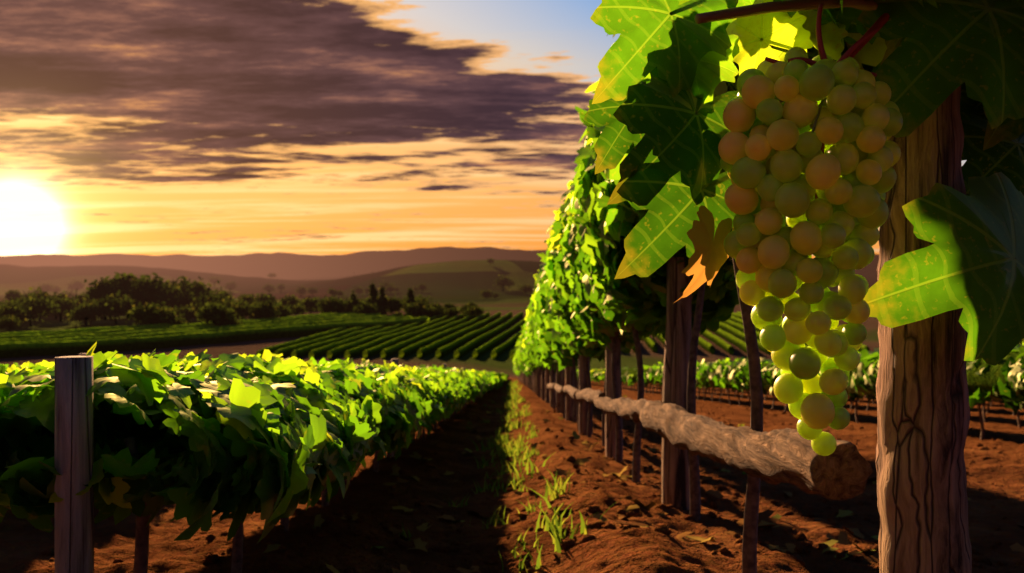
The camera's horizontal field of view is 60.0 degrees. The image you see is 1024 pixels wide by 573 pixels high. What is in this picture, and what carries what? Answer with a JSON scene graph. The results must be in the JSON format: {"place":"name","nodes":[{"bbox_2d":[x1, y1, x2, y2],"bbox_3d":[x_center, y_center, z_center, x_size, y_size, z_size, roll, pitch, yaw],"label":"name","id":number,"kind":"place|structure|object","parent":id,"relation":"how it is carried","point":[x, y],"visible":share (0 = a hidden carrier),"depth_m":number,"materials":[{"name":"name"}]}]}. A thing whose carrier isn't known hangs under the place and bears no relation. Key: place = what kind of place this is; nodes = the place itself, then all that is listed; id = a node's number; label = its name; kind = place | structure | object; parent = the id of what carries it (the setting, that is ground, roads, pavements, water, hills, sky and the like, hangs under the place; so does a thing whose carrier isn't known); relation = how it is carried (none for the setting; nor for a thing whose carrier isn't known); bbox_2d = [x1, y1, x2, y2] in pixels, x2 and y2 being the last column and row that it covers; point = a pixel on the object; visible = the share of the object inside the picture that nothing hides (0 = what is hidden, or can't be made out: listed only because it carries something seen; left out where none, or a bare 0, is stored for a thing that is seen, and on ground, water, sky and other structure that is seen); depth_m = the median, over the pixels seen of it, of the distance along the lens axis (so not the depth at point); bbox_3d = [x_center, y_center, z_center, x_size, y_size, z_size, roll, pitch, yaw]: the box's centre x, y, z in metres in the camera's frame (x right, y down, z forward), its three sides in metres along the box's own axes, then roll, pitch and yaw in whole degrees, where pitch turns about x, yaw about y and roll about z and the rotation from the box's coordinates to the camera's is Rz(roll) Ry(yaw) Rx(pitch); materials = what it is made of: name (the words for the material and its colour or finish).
{"place":"outdoors","nodes":[
{"label":"outdoors","id":0,"kind":"place"},
{"bbox_2d":[0,0,965,257],"label":"sky","id":1,"kind":"structure","parent":0,"point":[143,127],"materials":[{"name":"orange"}]},
{"bbox_2d":[0,246,1023,572],"bbox_3d":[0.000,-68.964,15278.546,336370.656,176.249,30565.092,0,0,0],"label":"ground","id":2,"kind":"structure","parent":0,"point":[456,276],"depth_m":3.89,"materials":[{"name":"brown soil"}]},
{"bbox_2d":[0,342,469,542],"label":"vine leaves","id":3,"kind":"object","parent":2,"relation":"on","point":[334,425],"visible":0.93,"depth_m":1.44,"materials":[{"name":"green plant"}]},
{"bbox_2d":[14,364,500,404],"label":"vine leaves","id":4,"kind":"object","parent":2,"relation":"on","point":[480,383],"visible":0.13,"depth_m":9.21,"materials":[{"name":"green plant"}]},
{"bbox_2d":[34,373,508,458],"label":"leaves","id":5,"kind":"object","parent":2,"relation":"on","point":[145,432],"visible":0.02,"depth_m":1.86,"materials":[{"name":"green plant"}]},
{"bbox_2d":[54,353,490,572],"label":"vineyard stakes","id":6,"kind":"object","parent":2,"relation":"on","point":[74,456],"visible":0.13,"depth_m":1.33,"materials":[{"name":"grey wood"}]},
{"bbox_2d":[124,389,490,572],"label":"vine trunks","id":7,"kind":"object","parent":2,"relation":"on","point":[141,556],"depth_m":1.55,"materials":[{"name":"brown wood"}]},
{"bbox_2d":[0,302,869,359],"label":"vineyard rows","id":8,"kind":"object","parent":2,"relation":"on","point":[347,335],"visible":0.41,"depth_m":167.52,"materials":[{"name":"green plant"}]},
{"bbox_2d":[491,371,507,389],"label":"vine leaves","id":9,"kind":"object","parent":2,"relation":"on","point":[504,378],"visible":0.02,"depth_m":25.52,"materials":[{"name":"green plant"}]},
{"bbox_2d":[0,258,1023,344],"bbox_3d":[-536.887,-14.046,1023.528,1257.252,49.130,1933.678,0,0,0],"label":"trees","id":10,"kind":"object","parent":2,"relation":"on","point":[136,297],"depth_m":223.06,"materials":[{"name":"green plant"}]},
{"bbox_2d":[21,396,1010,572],"bbox_3d":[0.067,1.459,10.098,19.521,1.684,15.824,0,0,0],"label":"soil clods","id":11,"kind":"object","parent":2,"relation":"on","point":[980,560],"visible":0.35,"depth_m":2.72,"materials":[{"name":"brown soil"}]},
{"bbox_2d":[513,336,531,376],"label":"vine leaves","id":12,"kind":"object","parent":2,"relation":"on","point":[519,367],"visible":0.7,"depth_m":28.42,"materials":[{"name":"green plant"}]},
{"bbox_2d":[532,371,533,391],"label":"post","id":13,"kind":"object","parent":2,"relation":"on","point":[532,380],"visible":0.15,"depth_m":23.43,"materials":[{"name":"brown wood"}]},
{"bbox_2d":[536,370,537,394],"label":"post","id":14,"kind":"object","parent":2,"relation":"on","point":[536,381],"visible":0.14,"depth_m":19.72,"materials":[{"name":"brown wood"}]},
{"bbox_2d":[539,368,540,396],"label":"post","id":15,"kind":"object","parent":2,"relation":"on","point":[540,382],"visible":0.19,"depth_m":17.86,"materials":[{"name":"brown wood"}]},
{"bbox_2d":[541,373,544,398],"bbox_3d":[0.579,1.727,16.049,0.097,1.350,0.100,0,0,-22],"label":"post","id":16,"kind":"object","parent":2,"relation":"on","point":[541,384],"visible":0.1,"depth_m":16.04,"materials":[{"name":"brown wood"}]},
{"bbox_2d":[545,366,549,402],"bbox_3d":[0.580,1.554,14.199,0.099,1.350,0.098,0,0,-22],"label":"post","id":17,"kind":"object","parent":2,"relation":"on","point":[546,373],"visible":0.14,"depth_m":14.17,"materials":[{"name":"brown wood"}]},
{"bbox_2d":[550,370,556,406],"bbox_3d":[0.577,1.344,12.350,0.096,1.350,0.096,0,0,-28],"label":"post","id":18,"kind":"object","parent":2,"relation":"on","point":[555,390],"visible":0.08,"depth_m":12.31,"materials":[{"name":"brown wood"}]},
{"bbox_2d":[556,365,561,412],"bbox_3d":[0.575,1.156,10.500,0.117,1.378,0.106,0,0,0],"label":"post","id":19,"kind":"object","parent":2,"relation":"on","point":[559,382],"visible":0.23,"depth_m":10.45,"materials":[{"name":"brown wood"}]},
{"bbox_2d":[547,383,555,389],"bbox_3d":[0.519,1.287,11.466,0.093,0.275,1.897,0,0,0],"label":"rail log","id":20,"kind":"object","parent":19,"relation":"attached to","point":[550,386],"visible":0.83,"depth_m":11.17,"materials":[{"name":"brown wood"}]},
{"bbox_2d":[554,384,565,393],"bbox_3d":[0.519,1.105,9.615,0.089,0.258,1.898,0,0,1],"label":"rail log","id":21,"kind":"object","parent":19,"relation":"attached to","point":[558,388],"visible":0.81,"depth_m":9.20,"materials":[{"name":"brown wood"}]},
{"bbox_2d":[563,385,578,399],"bbox_3d":[0.524,0.924,7.765,0.088,0.253,1.898,0,0,1],"label":"rail log","id":22,"kind":"object","parent":19,"relation":"attached to","point":[570,390],"visible":0.83,"depth_m":7.40,"materials":[{"name":"brown wood"}]},
{"bbox_2d":[565,366,574,420],"bbox_3d":[0.574,1.001,8.652,0.124,1.318,0.108,0,0,0],"label":"post","id":23,"kind":"object","parent":2,"relation":"on","point":[569,375],"visible":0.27,"depth_m":8.61,"materials":[{"name":"brown wood"}]},
{"bbox_2d":[393,380,747,572],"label":"weedy grass","id":24,"kind":"structure","parent":2,"relation":"on","point":[556,522],"depth_m":3.90,"materials":[{"name":"green plant"}]},
{"bbox_2d":[578,353,592,435],"bbox_3d":[0.566,0.819,6.800,0.132,1.353,0.109,0,0,0],"label":"post","id":25,"kind":"object","parent":2,"relation":"on","point":[583,413],"visible":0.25,"depth_m":6.76,"materials":[{"name":"brown wood"}]},
{"bbox_2d":[575,388,605,405],"bbox_3d":[0.523,0.733,5.914,0.103,0.279,1.899,0,0,0],"label":"rail log","id":26,"kind":"object","parent":25,"relation":"attached to","point":[589,395],"visible":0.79,"depth_m":5.77,"materials":[{"name":"brown wood"}]},
{"bbox_2d":[605,331,622,458],"bbox_3d":[0.572,0.625,4.952,0.108,1.354,0.108,0,0,0],"label":"post","id":27,"kind":"object","parent":2,"relation":"on","point":[610,436],"visible":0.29,"depth_m":4.91,"materials":[{"name":"brown wood"}]},
{"bbox_2d":[596,396,652,422],"bbox_3d":[0.524,0.560,4.065,0.100,0.275,1.900,0,0,-1],"label":"rail log","id":28,"kind":"object","parent":27,"relation":"attached to","point":[626,408],"visible":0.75,"depth_m":3.96,"materials":[{"name":"brown wood"}]},
{"bbox_2d":[263,401,1023,572],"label":"fallen leaves","id":29,"kind":"object","parent":2,"relation":"on","point":[764,518],"visible":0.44,"depth_m":2.86,"materials":[{"name":"plant"}]},
{"bbox_2d":[524,258,762,572],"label":"vine trunks","id":30,"kind":"object","parent":2,"relation":"on","point":[749,541],"visible":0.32,"depth_m":2.85,"materials":[{"name":"brown wood"}]},
{"bbox_2d":[519,247,591,372],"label":"vine leaves","id":31,"kind":"object","parent":30,"relation":"attached to","point":[541,343],"visible":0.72,"depth_m":8.86,"materials":[{"name":"green plant"}]},
{"bbox_2d":[661,250,691,509],"bbox_3d":[0.573,0.469,3.102,0.113,1.323,0.109,0,0,0],"label":"post","id":32,"kind":"object","parent":2,"relation":"on","point":[675,468],"visible":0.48,"depth_m":3.06,"materials":[{"name":"brown wood"}]},
{"bbox_2d":[640,400,872,500],"bbox_3d":[0.517,0.383,2.281,0.125,0.266,1.770,0,0,0],"label":"rail log","id":33,"kind":"object","parent":32,"relation":"attached to","point":[843,471],"visible":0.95,"depth_m":1.68,"materials":[{"name":"brown wood"}]},
{"bbox_2d":[539,0,981,362],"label":"vine leaves","id":34,"kind":"object","parent":2,"relation":"on","point":[593,302],"visible":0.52,"depth_m":3.33,"materials":[{"name":"green plant"}]},
{"bbox_2d":[577,351,1023,396],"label":"grapevines","id":35,"kind":"object","parent":2,"relation":"on","point":[991,374],"visible":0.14,"depth_m":6.46,"materials":[{"name":"green plant"}]},
{"bbox_2d":[621,381,1023,439],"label":"vine trunks","id":36,"kind":"object","parent":2,"relation":"on","point":[979,411],"visible":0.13,"depth_m":12.63,"materials":[{"name":"brown wood"}]},
{"bbox_2d":[647,342,1023,412],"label":"vine leaves","id":37,"kind":"object","parent":36,"relation":"attached to","point":[854,389],"visible":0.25,"depth_m":11.43,"materials":[{"name":"green plant"}]},
{"bbox_2d":[875,85,971,572],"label":"post","id":38,"kind":"object","parent":2,"relation":"on","point":[923,408],"visible":0.55,"depth_m":1.20,"materials":[{"name":"brown wood"}]},
{"bbox_2d":[584,0,1023,365],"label":"vine leaves","id":39,"kind":"object","parent":38,"relation":"attached to","point":[666,67],"visible":0.9,"depth_m":1.11,"materials":[{"name":"green plant"}]},
{"bbox_2d":[718,47,902,455],"bbox_3d":[0.355,-0.041,1.070,0.217,0.492,0.182,0,0,0],"label":"grape bunch","id":40,"kind":"object","parent":39,"relation":"attached to","point":[776,166],"visible":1,"depth_m":1.02,"materials":[{"name":"green food"}]},
{"bbox_2d":[779,85,837,131],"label":"grape pedicels","id":41,"kind":"object","parent":40,"relation":"attached to","point":[817,116],"visible":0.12,"depth_m":1.02,"materials":[{"name":"green plant"}]},
{"bbox_2d":[765,4,889,198],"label":"grape stems","id":42,"kind":"object","parent":39,"relation":"attached to","point":[854,49],"visible":0.37,"depth_m":1.04,"materials":[{"name":"brown plant"}]},
{"bbox_2d":[576,365,701,387],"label":"vine leaves","id":43,"kind":"object","parent":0,"point":[630,380],"visible":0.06,"depth_m":26.64,"materials":[{"name":"green plant"}]},
{"bbox_2d":[674,205,732,302],"bbox_3d":[0.236,-0.039,1.115,0.100,0.122,0.048,0,0,-41],"label":"dry leaf","id":44,"kind":"object","parent":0,"point":[708,258],"visible":0.95,"depth_m":1.09,"materials":[{"name":"orange plant"}]},
{"bbox_2d":[694,0,877,23],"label":"vine cane","id":45,"kind":"object","parent":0,"point":[759,9],"visible":0.52,"depth_m":1.06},
{"bbox_2d":[1000,345,1023,409],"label":"vine leaves","id":46,"kind":"object","parent":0,"point":[1012,372],"visible":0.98,"depth_m":5.87,"materials":[{"name":"green plant"}]}
]}

